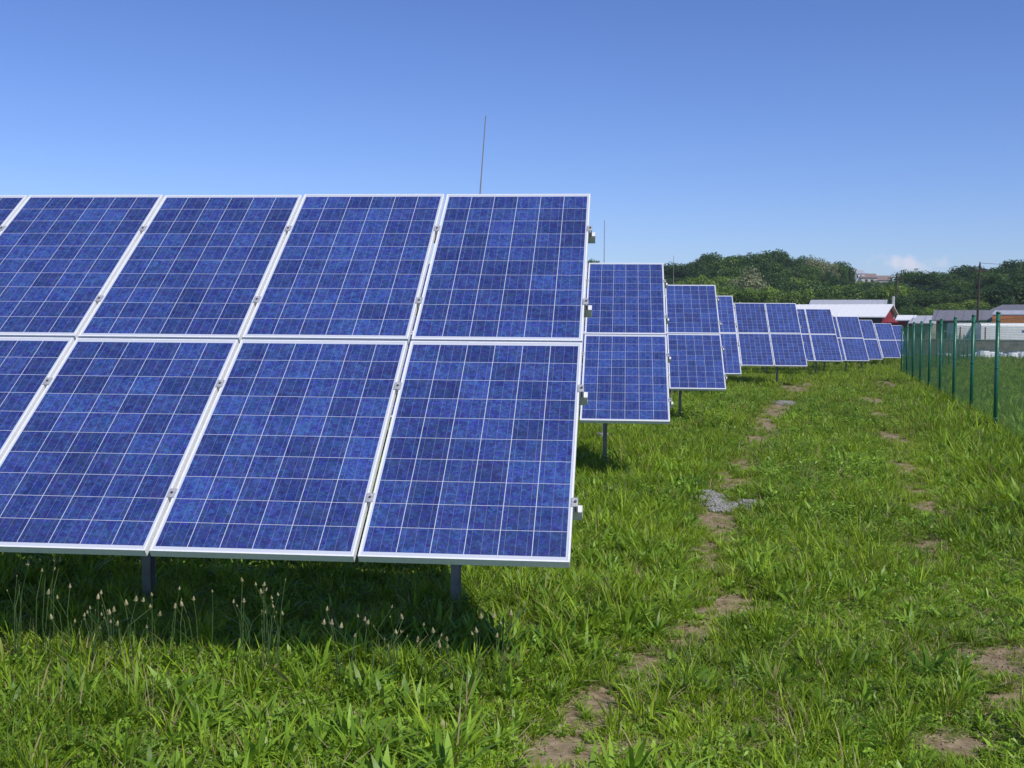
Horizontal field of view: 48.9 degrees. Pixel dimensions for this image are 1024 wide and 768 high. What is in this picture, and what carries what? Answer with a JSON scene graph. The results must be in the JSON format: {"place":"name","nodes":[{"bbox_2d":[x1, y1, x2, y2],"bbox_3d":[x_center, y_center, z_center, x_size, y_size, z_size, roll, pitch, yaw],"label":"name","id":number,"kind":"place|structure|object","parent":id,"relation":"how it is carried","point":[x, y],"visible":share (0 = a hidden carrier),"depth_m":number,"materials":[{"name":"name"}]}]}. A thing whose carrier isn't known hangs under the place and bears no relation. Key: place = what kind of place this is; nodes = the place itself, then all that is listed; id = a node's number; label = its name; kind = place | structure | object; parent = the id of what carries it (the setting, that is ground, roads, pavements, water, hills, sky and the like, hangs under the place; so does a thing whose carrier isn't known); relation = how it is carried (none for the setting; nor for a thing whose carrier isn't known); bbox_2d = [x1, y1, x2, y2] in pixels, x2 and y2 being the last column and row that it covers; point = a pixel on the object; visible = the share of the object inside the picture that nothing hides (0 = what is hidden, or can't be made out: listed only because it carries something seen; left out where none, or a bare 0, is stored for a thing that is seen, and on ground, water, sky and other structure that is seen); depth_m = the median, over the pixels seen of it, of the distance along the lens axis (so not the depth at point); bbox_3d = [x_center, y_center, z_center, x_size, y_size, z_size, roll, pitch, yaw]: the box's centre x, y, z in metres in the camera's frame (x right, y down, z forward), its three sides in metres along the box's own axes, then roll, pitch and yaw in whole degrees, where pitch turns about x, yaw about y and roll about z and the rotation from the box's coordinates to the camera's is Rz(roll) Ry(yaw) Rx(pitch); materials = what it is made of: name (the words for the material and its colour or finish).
{"place":"outdoors","nodes":[
{"label":"outdoors","id":0,"kind":"place"},
{"bbox_2d":[0,0,1023,282],"label":"sky","id":1,"kind":"structure","parent":0,"point":[878,137],"materials":[{"name":"blue"}]},
{"bbox_2d":[3,338,1023,767],"bbox_3d":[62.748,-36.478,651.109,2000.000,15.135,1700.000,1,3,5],"label":"ground","id":2,"kind":"structure","parent":0,"point":[555,740],"depth_m":5.47,"materials":[{"name":"soil"}]},
{"bbox_2d":[6,560,29,662],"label":"plantain plant","id":3,"kind":"object","parent":2,"relation":"on","point":[28,564],"visible":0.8,"depth_m":5.52,"materials":[{"name":"green plant"}]},
{"bbox_2d":[34,553,61,666],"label":"plantain plant","id":4,"kind":"object","parent":2,"relation":"on","point":[46,643],"visible":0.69,"depth_m":5.48,"materials":[{"name":"green plant"}]},
{"bbox_2d":[47,584,78,666],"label":"plantain plant","id":5,"kind":"object","parent":2,"relation":"on","point":[72,649],"visible":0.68,"depth_m":5.43,"materials":[{"name":"green plant"}]},
{"bbox_2d":[49,606,104,669],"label":"plantain plant","id":6,"kind":"object","parent":2,"relation":"on","point":[51,618],"visible":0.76,"depth_m":5.41,"materials":[{"name":"green plant"}]},
{"bbox_2d":[83,590,147,669],"bbox_3d":[-1.912,1.210,5.420,0.280,0.402,0.230,2,3,28],"label":"plantain plant","id":7,"kind":"object","parent":2,"relation":"on","point":[117,622],"visible":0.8,"depth_m":5.40,"materials":[{"name":"green plant"}]},
{"bbox_2d":[96,592,163,674],"bbox_3d":[-1.841,1.206,5.431,0.316,0.404,0.159,1,3,1],"label":"plantain plant","id":8,"kind":"object","parent":2,"relation":"on","point":[113,610],"visible":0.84,"depth_m":5.43,"materials":[{"name":"green plant"}]},
{"bbox_2d":[124,586,192,670],"bbox_3d":[-1.694,1.180,5.396,0.322,0.446,0.168,0,3,-16],"label":"plantain plant","id":9,"kind":"object","parent":2,"relation":"on","point":[171,656],"visible":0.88,"depth_m":5.41,"materials":[{"name":"green plant"}]},
{"bbox_2d":[181,577,266,676],"bbox_3d":[-1.394,1.165,5.377,0.479,0.487,0.120,1,3,18],"label":"plantain plant","id":10,"kind":"object","parent":2,"relation":"on","point":[194,599],"visible":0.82,"depth_m":5.38,"materials":[{"name":"green plant"}]},
{"bbox_2d":[233,599,276,680],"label":"plantain plant","id":11,"kind":"object","parent":2,"relation":"on","point":[243,601],"visible":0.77,"depth_m":5.30,"materials":[{"name":"green plant"}]},
{"bbox_2d":[255,579,295,681],"bbox_3d":[-1.124,1.170,5.295,0.194,0.494,0.169,3,4,39],"label":"plantain plant","id":12,"kind":"object","parent":2,"relation":"on","point":[276,660],"visible":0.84,"depth_m":5.30,"materials":[{"name":"green plant"}]},
{"bbox_2d":[0,194,594,605],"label":"solar array","id":13,"kind":"object","parent":2,"relation":"on","point":[153,403],"visible":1,"depth_m":6.34,"materials":[{"name":"glass"}]},
{"bbox_2d":[322,606,368,687],"bbox_3d":[-0.775,1.237,5.256,0.201,0.381,0.209,-1,3,-32],"label":"plantain plant","id":14,"kind":"object","parent":2,"relation":"on","point":[340,673],"visible":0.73,"depth_m":5.24,"materials":[{"name":"green plant"}]},
{"bbox_2d":[330,605,407,680],"bbox_3d":[-0.674,1.238,5.247,0.358,0.381,0.203,1,3,5],"label":"plantain plant","id":15,"kind":"object","parent":2,"relation":"on","point":[368,622],"visible":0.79,"depth_m":5.25,"materials":[{"name":"green plant"}]},
{"bbox_2d":[373,616,408,687],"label":"plantain plant","id":16,"kind":"object","parent":2,"relation":"on","point":[396,632],"visible":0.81,"depth_m":5.24,"materials":[{"name":"green plant"}]},
{"bbox_2d":[404,623,442,690],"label":"plantain plant","id":17,"kind":"object","parent":2,"relation":"on","point":[436,677],"visible":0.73,"depth_m":5.20,"materials":[{"name":"green plant"}]},
{"bbox_2d":[438,636,463,690],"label":"plantain plant","id":18,"kind":"object","parent":2,"relation":"on","point":[446,639],"visible":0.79,"depth_m":5.16,"materials":[{"name":"green plant"}]},
{"bbox_2d":[479,116,485,193],"bbox_3d":[-0.405,-0.461,9.467,0.308,3.560,0.176,2,3,27],"label":"lightning rod","id":19,"kind":"object","parent":2,"relation":"on","point":[482,156],"visible":0.11,"depth_m":9.40,"materials":[{"name":"metal"}]},
{"bbox_2d":[471,601,524,692],"bbox_3d":[-0.065,1.221,5.122,0.238,0.448,0.187,1,3,5],"label":"plantain plant","id":20,"kind":"object","parent":2,"relation":"on","point":[476,631],"visible":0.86,"depth_m":5.13,"materials":[{"name":"green plant"}]},
{"bbox_2d":[0,353,1023,767],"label":"grass","id":21,"kind":"structure","parent":2,"relation":"on","point":[818,551],"depth_m":6.17,"materials":[{"name":"green plant"}]},
{"bbox_2d":[390,262,672,460],"bbox_3d":[-0.629,-0.143,13.957,5.120,2.882,2.751,1,3,5],"label":"solar array","id":22,"kind":"object","parent":2,"relation":"on","point":[625,359],"visible":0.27,"depth_m":13.54,"materials":[{"name":"glass"}]},
{"bbox_2d":[579,285,726,414],"bbox_3d":[1.410,-0.493,21.423,5.120,2.909,2.721,1,3,5],"label":"solar array","id":23,"kind":"object","parent":2,"relation":"on","point":[695,349],"visible":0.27,"depth_m":21.07,"materials":[{"name":"glass"}]},
{"bbox_2d":[663,262,681,278],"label":"tree","id":24,"kind":"object","parent":2,"relation":"on","point":[668,267],"visible":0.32,"depth_m":279.26,"materials":[{"name":"green plant"}]},
{"bbox_2d":[675,262,697,281],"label":"tree","id":25,"kind":"object","parent":2,"relation":"on","point":[685,271],"visible":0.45,"depth_m":276.24,"materials":[{"name":"green plant"}]},
{"bbox_2d":[693,258,706,272],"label":"tree","id":26,"kind":"object","parent":2,"relation":"on","point":[700,266],"visible":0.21,"depth_m":278.99,"materials":[{"name":"green plant"}]},
{"bbox_2d":[689,275,712,284],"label":"tree","id":27,"kind":"object","parent":2,"relation":"on","point":[700,280],"visible":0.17,"depth_m":219.08,"materials":[{"name":"green plant"}]},
{"bbox_2d":[665,295,741,391],"bbox_3d":[3.264,-0.874,29.172,5.120,2.932,2.679,1,3,5],"label":"solar array","id":28,"kind":"object","parent":2,"relation":"on","point":[730,344],"visible":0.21,"depth_m":28.82,"materials":[{"name":"glass"}]},
{"bbox_2d":[691,267,727,279],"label":"tree","id":29,"kind":"object","parent":2,"relation":"on","point":[710,274],"visible":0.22,"depth_m":247.01,"materials":[{"name":"green plant"}]},
{"bbox_2d":[697,252,721,265],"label":"tree","id":30,"kind":"object","parent":2,"relation":"on","point":[704,257],"visible":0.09,"depth_m":282.92,"materials":[{"name":"green plant"}]},
{"bbox_2d":[703,254,746,272],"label":"tree","id":31,"kind":"object","parent":2,"relation":"on","point":[720,264],"visible":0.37,"depth_m":271.27,"materials":[{"name":"green plant"}]},
{"bbox_2d":[716,286,737,301],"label":"tree","id":32,"kind":"object","parent":2,"relation":"on","point":[722,293],"visible":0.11,"depth_m":197.48,"materials":[{"name":"green plant"}]},
{"bbox_2d":[719,264,745,278],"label":"tree","id":33,"kind":"object","parent":2,"relation":"on","point":[734,272],"visible":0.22,"depth_m":246.93,"materials":[{"name":"green plant"}]},
{"bbox_2d":[722,266,769,292],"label":"tree","id":34,"kind":"object","parent":2,"relation":"on","point":[753,280],"visible":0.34,"depth_m":220.69,"materials":[{"name":"green plant"}]},
{"bbox_2d":[733,287,758,302],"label":"tree","id":35,"kind":"object","parent":2,"relation":"on","point":[742,294],"visible":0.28,"depth_m":196.82,"materials":[{"name":"green plant"}]},
{"bbox_2d":[738,252,775,266],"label":"tree","id":36,"kind":"object","parent":2,"relation":"on","point":[753,259],"visible":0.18,"depth_m":268.05,"materials":[{"name":"green plant"}]},
{"bbox_2d":[745,287,780,308],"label":"tree","id":37,"kind":"object","parent":2,"relation":"on","point":[762,296],"visible":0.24,"depth_m":194.66,"materials":[{"name":"green plant"}]},
{"bbox_2d":[748,262,782,278],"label":"tree","id":38,"kind":"object","parent":2,"relation":"on","point":[762,270],"visible":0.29,"depth_m":245.14,"materials":[{"name":"green plant"}]},
{"bbox_2d":[733,303,806,382],"bbox_3d":[6.750,-1.185,36.273,5.120,2.930,2.680,1,3,5],"label":"solar array","id":39,"kind":"object","parent":2,"relation":"on","point":[781,326],"visible":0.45,"depth_m":36.02,"materials":[{"name":"glass"}]},
{"bbox_2d":[759,288,788,302],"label":"tree","id":40,"kind":"object","parent":2,"relation":"on","point":[778,293],"visible":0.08,"depth_m":201.08,"materials":[{"name":"green plant"}]},
{"bbox_2d":[756,248,795,260],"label":"tree","id":41,"kind":"object","parent":2,"relation":"on","point":[765,252],"visible":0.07,"depth_m":278.88,"materials":[{"name":"green plant"}]},
{"bbox_2d":[764,262,792,280],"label":"tree","id":42,"kind":"object","parent":2,"relation":"on","point":[780,270],"visible":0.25,"depth_m":245.56,"materials":[{"name":"green plant"}]},
{"bbox_2d":[765,251,793,264],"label":"tree","id":43,"kind":"object","parent":2,"relation":"on","point":[780,258],"visible":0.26,"depth_m":275.41,"materials":[{"name":"green plant"}]},
{"bbox_2d":[763,274,796,298],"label":"tree","id":44,"kind":"object","parent":2,"relation":"on","point":[775,283],"visible":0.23,"depth_m":229.42,"materials":[{"name":"green plant"}]},
{"bbox_2d":[734,309,841,372],"bbox_3d":[9.977,-1.494,43.576,5.120,2.904,2.678,1,3,5],"label":"solar array","id":45,"kind":"object","parent":2,"relation":"on","point":[819,327],"visible":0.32,"depth_m":43.30,"materials":[{"name":"glass"}]},
{"bbox_2d":[779,259,797,268],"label":"tree","id":46,"kind":"object","parent":2,"relation":"on","point":[788,263],"visible":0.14,"depth_m":267.05,"materials":[{"name":"green plant"}]},
{"bbox_2d":[782,277,812,285],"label":"tree","id":47,"kind":"object","parent":2,"relation":"on","point":[802,281],"visible":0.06,"depth_m":232.45,"materials":[{"name":"green plant"}]},
{"bbox_2d":[782,288,815,303],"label":"tree","id":48,"kind":"object","parent":2,"relation":"on","point":[807,297],"visible":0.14,"depth_m":197.22,"materials":[{"name":"green plant"}]},
{"bbox_2d":[792,263,822,282],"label":"tree","id":49,"kind":"object","parent":2,"relation":"on","point":[806,269],"visible":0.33,"depth_m":252.69,"materials":[{"name":"green plant"}]},
{"bbox_2d":[790,282,824,292],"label":"tree","id":50,"kind":"object","parent":2,"relation":"on","point":[802,285],"visible":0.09,"depth_m":228.49,"materials":[{"name":"green plant"}]},
{"bbox_2d":[786,284,836,302],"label":"tree","id":51,"kind":"object","parent":2,"relation":"on","point":[822,298],"visible":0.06,"depth_m":202.03,"materials":[{"name":"green plant"}]},
{"bbox_2d":[762,316,868,370],"bbox_3d":[13.467,-1.664,51.415,5.120,2.911,2.679,1,3,5],"label":"solar array","id":52,"kind":"object","parent":2,"relation":"on","point":[851,343],"visible":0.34,"depth_m":51.17,"materials":[{"name":"glass"}]},
{"bbox_2d":[803,257,828,273],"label":"tree","id":53,"kind":"object","parent":2,"relation":"on","point":[811,263],"visible":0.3,"depth_m":268.21,"materials":[{"name":"green plant"}]},
{"bbox_2d":[806,273,831,285],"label":"tree","id":54,"kind":"object","parent":2,"relation":"on","point":[811,277],"visible":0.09,"depth_m":246.85,"materials":[{"name":"green plant"}]},
{"bbox_2d":[807,285,842,299],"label":"tree","id":55,"kind":"object","parent":2,"relation":"on","point":[835,293],"visible":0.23,"depth_m":202.56,"materials":[{"name":"green plant"}]},
{"bbox_2d":[814,260,836,275],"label":"tree","id":56,"kind":"object","parent":2,"relation":"on","point":[828,266],"visible":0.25,"depth_m":266.30,"materials":[{"name":"green plant"}]},
{"bbox_2d":[820,271,842,282],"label":"tree","id":57,"kind":"object","parent":2,"relation":"on","point":[830,277],"visible":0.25,"depth_m":253.99,"materials":[{"name":"green plant"}]},
{"bbox_2d":[828,275,850,287],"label":"tree","id":58,"kind":"object","parent":2,"relation":"on","point":[836,280],"visible":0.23,"depth_m":245.10,"materials":[{"name":"green plant"}]},
{"bbox_2d":[833,264,849,284],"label":"tree","id":59,"kind":"object","parent":2,"relation":"on","point":[841,270],"visible":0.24,"depth_m":286.02,"materials":[{"name":"green plant"}]},
{"bbox_2d":[834,261,857,284],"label":"tree","id":60,"kind":"object","parent":2,"relation":"on","point":[851,271],"visible":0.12,"depth_m":297.58,"materials":[{"name":"green plant"}]},
{"bbox_2d":[796,304,898,322],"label":"shed","id":61,"kind":"structure","parent":2,"relation":"on","point":[878,313],"depth_m":147.87,"materials":[{"name":"white paint"}]},
{"bbox_2d":[809,299,887,303],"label":"hall","id":62,"kind":"structure","parent":2,"relation":"on","point":[842,301],"depth_m":185.62,"materials":[{"name":"metal"}]},
{"bbox_2d":[824,320,882,366],"bbox_3d":[16.205,-1.886,57.941,5.120,2.887,2.679,1,3,5],"label":"solar array","id":63,"kind":"object","parent":2,"relation":"on","point":[870,340],"visible":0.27,"depth_m":57.66,"materials":[{"name":"glass"}]},
{"bbox_2d":[841,283,865,299],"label":"tree","id":64,"kind":"object","parent":2,"relation":"on","point":[851,292],"visible":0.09,"depth_m":206.74,"materials":[{"name":"green plant"}]},
{"bbox_2d":[860,273,877,282],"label":"house","id":65,"kind":"structure","parent":2,"relation":"on","point":[872,277],"depth_m":435.15,"materials":[{"name":"ceramic"}]},
{"bbox_2d":[850,286,891,301],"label":"tree","id":66,"kind":"object","parent":2,"relation":"on","point":[875,293],"visible":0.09,"depth_m":197.29,"materials":[{"name":"green plant"}]},
{"bbox_2d":[849,323,900,362],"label":"solar array","id":67,"kind":"object","parent":2,"relation":"on","point":[887,342],"visible":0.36,"depth_m":66.43,"materials":[{"name":"glass"}]},
{"bbox_2d":[858,283,906,300],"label":"tree","id":68,"kind":"object","parent":2,"relation":"on","point":[893,285],"visible":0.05,"depth_m":200.08,"materials":[{"name":"green plant"}]},
{"bbox_2d":[875,325,909,359],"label":"solar array","id":69,"kind":"object","parent":2,"relation":"on","point":[897,330],"visible":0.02,"depth_m":75.69,"materials":[{"name":"glass"}]},
{"bbox_2d":[877,285,914,309],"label":"tree","id":70,"kind":"object","parent":2,"relation":"on","point":[900,291],"visible":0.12,"depth_m":197.84,"materials":[{"name":"green plant"}]},
{"bbox_2d":[887,268,921,287],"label":"tree","id":71,"kind":"object","parent":2,"relation":"on","point":[906,277],"visible":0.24,"depth_m":230.71,"materials":[{"name":"green plant"}]},
{"bbox_2d":[887,295,923,312],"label":"tree","id":72,"kind":"object","parent":2,"relation":"on","point":[903,302],"visible":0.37,"depth_m":192.80,"materials":[{"name":"green plant"}]},
{"bbox_2d":[895,315,916,338],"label":"store shed","id":73,"kind":"structure","parent":2,"relation":"on","point":[903,320],"depth_m":139.01,"materials":[{"name":"white metal"}]},
{"bbox_2d":[900,305,928,314],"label":"tree","id":74,"kind":"object","parent":2,"relation":"on","point":[918,310],"visible":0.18,"depth_m":175.56,"materials":[{"name":"green plant"}]},
{"bbox_2d":[905,289,925,306],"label":"tree","id":75,"kind":"object","parent":2,"relation":"on","point":[914,293],"visible":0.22,"depth_m":198.91,"materials":[{"name":"green plant"}]},
{"bbox_2d":[908,315,935,338],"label":"barn","id":76,"kind":"structure","parent":2,"relation":"on","point":[918,319],"depth_m":136.79,"materials":[{"name":"white metal"}]},
{"bbox_2d":[910,270,942,288],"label":"tree","id":77,"kind":"object","parent":2,"relation":"on","point":[926,278],"visible":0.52,"depth_m":221.80,"materials":[{"name":"green plant"}]},
{"bbox_2d":[915,294,942,308],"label":"tree","id":78,"kind":"object","parent":2,"relation":"on","point":[926,300],"visible":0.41,"depth_m":192.24,"materials":[{"name":"green plant"}]},
{"bbox_2d":[927,303,952,309],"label":"tree","id":79,"kind":"object","parent":2,"relation":"on","point":[944,306],"visible":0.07,"depth_m":182.77,"materials":[{"name":"green plant"}]},
{"bbox_2d":[924,280,957,293],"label":"tree","id":80,"kind":"object","parent":2,"relation":"on","point":[940,285],"visible":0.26,"depth_m":207.10,"materials":[{"name":"green plant"}]},
{"bbox_2d":[926,288,955,303],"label":"tree","id":81,"kind":"object","parent":2,"relation":"on","point":[939,294],"visible":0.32,"depth_m":199.88,"materials":[{"name":"green plant"}]},
{"bbox_2d":[939,272,964,281],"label":"tree","id":82,"kind":"object","parent":2,"relation":"on","point":[949,277],"visible":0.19,"depth_m":224.75,"materials":[{"name":"green plant"}]},
{"bbox_2d":[941,293,963,305],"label":"tree","id":83,"kind":"object","parent":2,"relation":"on","point":[949,298],"visible":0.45,"depth_m":193.82,"materials":[{"name":"green plant"}]},
{"bbox_2d":[943,278,969,288],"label":"tree","id":84,"kind":"object","parent":2,"relation":"on","point":[953,282],"visible":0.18,"depth_m":208.06,"materials":[{"name":"green plant"}]},
{"bbox_2d":[947,323,971,338],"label":"semi trailer","id":85,"kind":"object","parent":2,"relation":"on","point":[960,330],"visible":0.04,"depth_m":108.00,"materials":[{"name":"white paint"}]},
{"bbox_2d":[947,285,973,303],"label":"tree","id":86,"kind":"object","parent":2,"relation":"on","point":[961,290],"visible":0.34,"depth_m":194.91,"materials":[{"name":"green plant"}]},
{"bbox_2d":[900,311,1023,437],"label":"chain link fence","id":87,"kind":"object","parent":2,"relation":"on","point":[911,331],"visible":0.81,"depth_m":24.42,"materials":[{"name":"green metal"}]},
{"bbox_2d":[931,310,994,338],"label":"house","id":88,"kind":"structure","parent":2,"relation":"on","point":[947,316],"depth_m":126.05,"materials":[{"name":"metal"}]},
{"bbox_2d":[908,339,1023,354],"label":"yard wall","id":89,"kind":"structure","parent":2,"relation":"on","point":[990,342],"depth_m":93.99,"materials":[{"name":"concrete"}]},
{"bbox_2d":[947,265,988,282],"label":"tree","id":90,"kind":"object","parent":2,"relation":"on","point":[963,269],"visible":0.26,"depth_m":228.11,"materials":[{"name":"green plant"}]},
{"bbox_2d":[950,298,989,309],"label":"tree","id":91,"kind":"object","parent":2,"relation":"on","point":[966,304],"visible":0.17,"depth_m":179.51,"materials":[{"name":"green plant"}]},
{"bbox_2d":[955,291,990,308],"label":"tree","id":92,"kind":"object","parent":2,"relation":"on","point":[982,298],"visible":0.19,"depth_m":193.21,"materials":[{"name":"green plant"}]},
{"bbox_2d":[962,272,993,283],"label":"tree","id":93,"kind":"object","parent":2,"relation":"on","point":[973,274],"visible":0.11,"depth_m":225.06,"materials":[{"name":"green plant"}]},
{"bbox_2d":[973,262,985,322],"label":"utility pole","id":94,"kind":"object","parent":2,"relation":"on","point":[978,293],"visible":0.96,"depth_m":111.72,"materials":[{"name":"wood"}]},
{"bbox_2d":[961,286,1009,309],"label":"tree","id":95,"kind":"object","parent":2,"relation":"on","point":[983,291],"visible":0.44,"depth_m":192.90,"materials":[{"name":"green plant"}]},
{"bbox_2d":[980,272,1007,288],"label":"tree","id":96,"kind":"object","parent":2,"relation":"on","point":[994,278],"visible":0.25,"depth_m":205.89,"materials":[{"name":"green plant"}]},
{"bbox_2d":[975,323,1023,340],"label":"semi trailer","id":97,"kind":"object","parent":2,"relation":"on","point":[993,327],"visible":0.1,"depth_m":105.98,"materials":[{"name":"white paint"}]},
{"bbox_2d":[985,277,1023,306],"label":"tree","id":98,"kind":"object","parent":2,"relation":"on","point":[1008,293],"visible":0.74,"depth_m":191.91,"materials":[{"name":"green plant"}]},
{"bbox_2d":[989,265,1023,274],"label":"tree","id":99,"kind":"object","parent":2,"relation":"on","point":[1005,271],"visible":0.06,"depth_m":225.40,"materials":[{"name":"green plant"}]},
{"bbox_2d":[991,304,1023,309],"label":"hall","id":100,"kind":"structure","parent":2,"relation":"on","point":[1011,307],"depth_m":166.35,"materials":[{"name":"metal"}]},
{"bbox_2d":[992,310,1023,322],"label":"workshop","id":101,"kind":"structure","parent":2,"relation":"on","point":[1006,314],"depth_m":118.46,"materials":[{"name":"orange brick"}]},
{"bbox_2d":[1008,272,1023,283],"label":"tree","id":102,"kind":"object","parent":2,"relation":"on","point":[1021,275],"visible":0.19,"depth_m":206.45,"materials":[{"name":"green plant"}]},
{"bbox_2d":[690,400,796,512],"label":"gravel","id":103,"kind":"structure","parent":0,"point":[716,499],"depth_m":10.95,"materials":[{"name":"grey gravel"}]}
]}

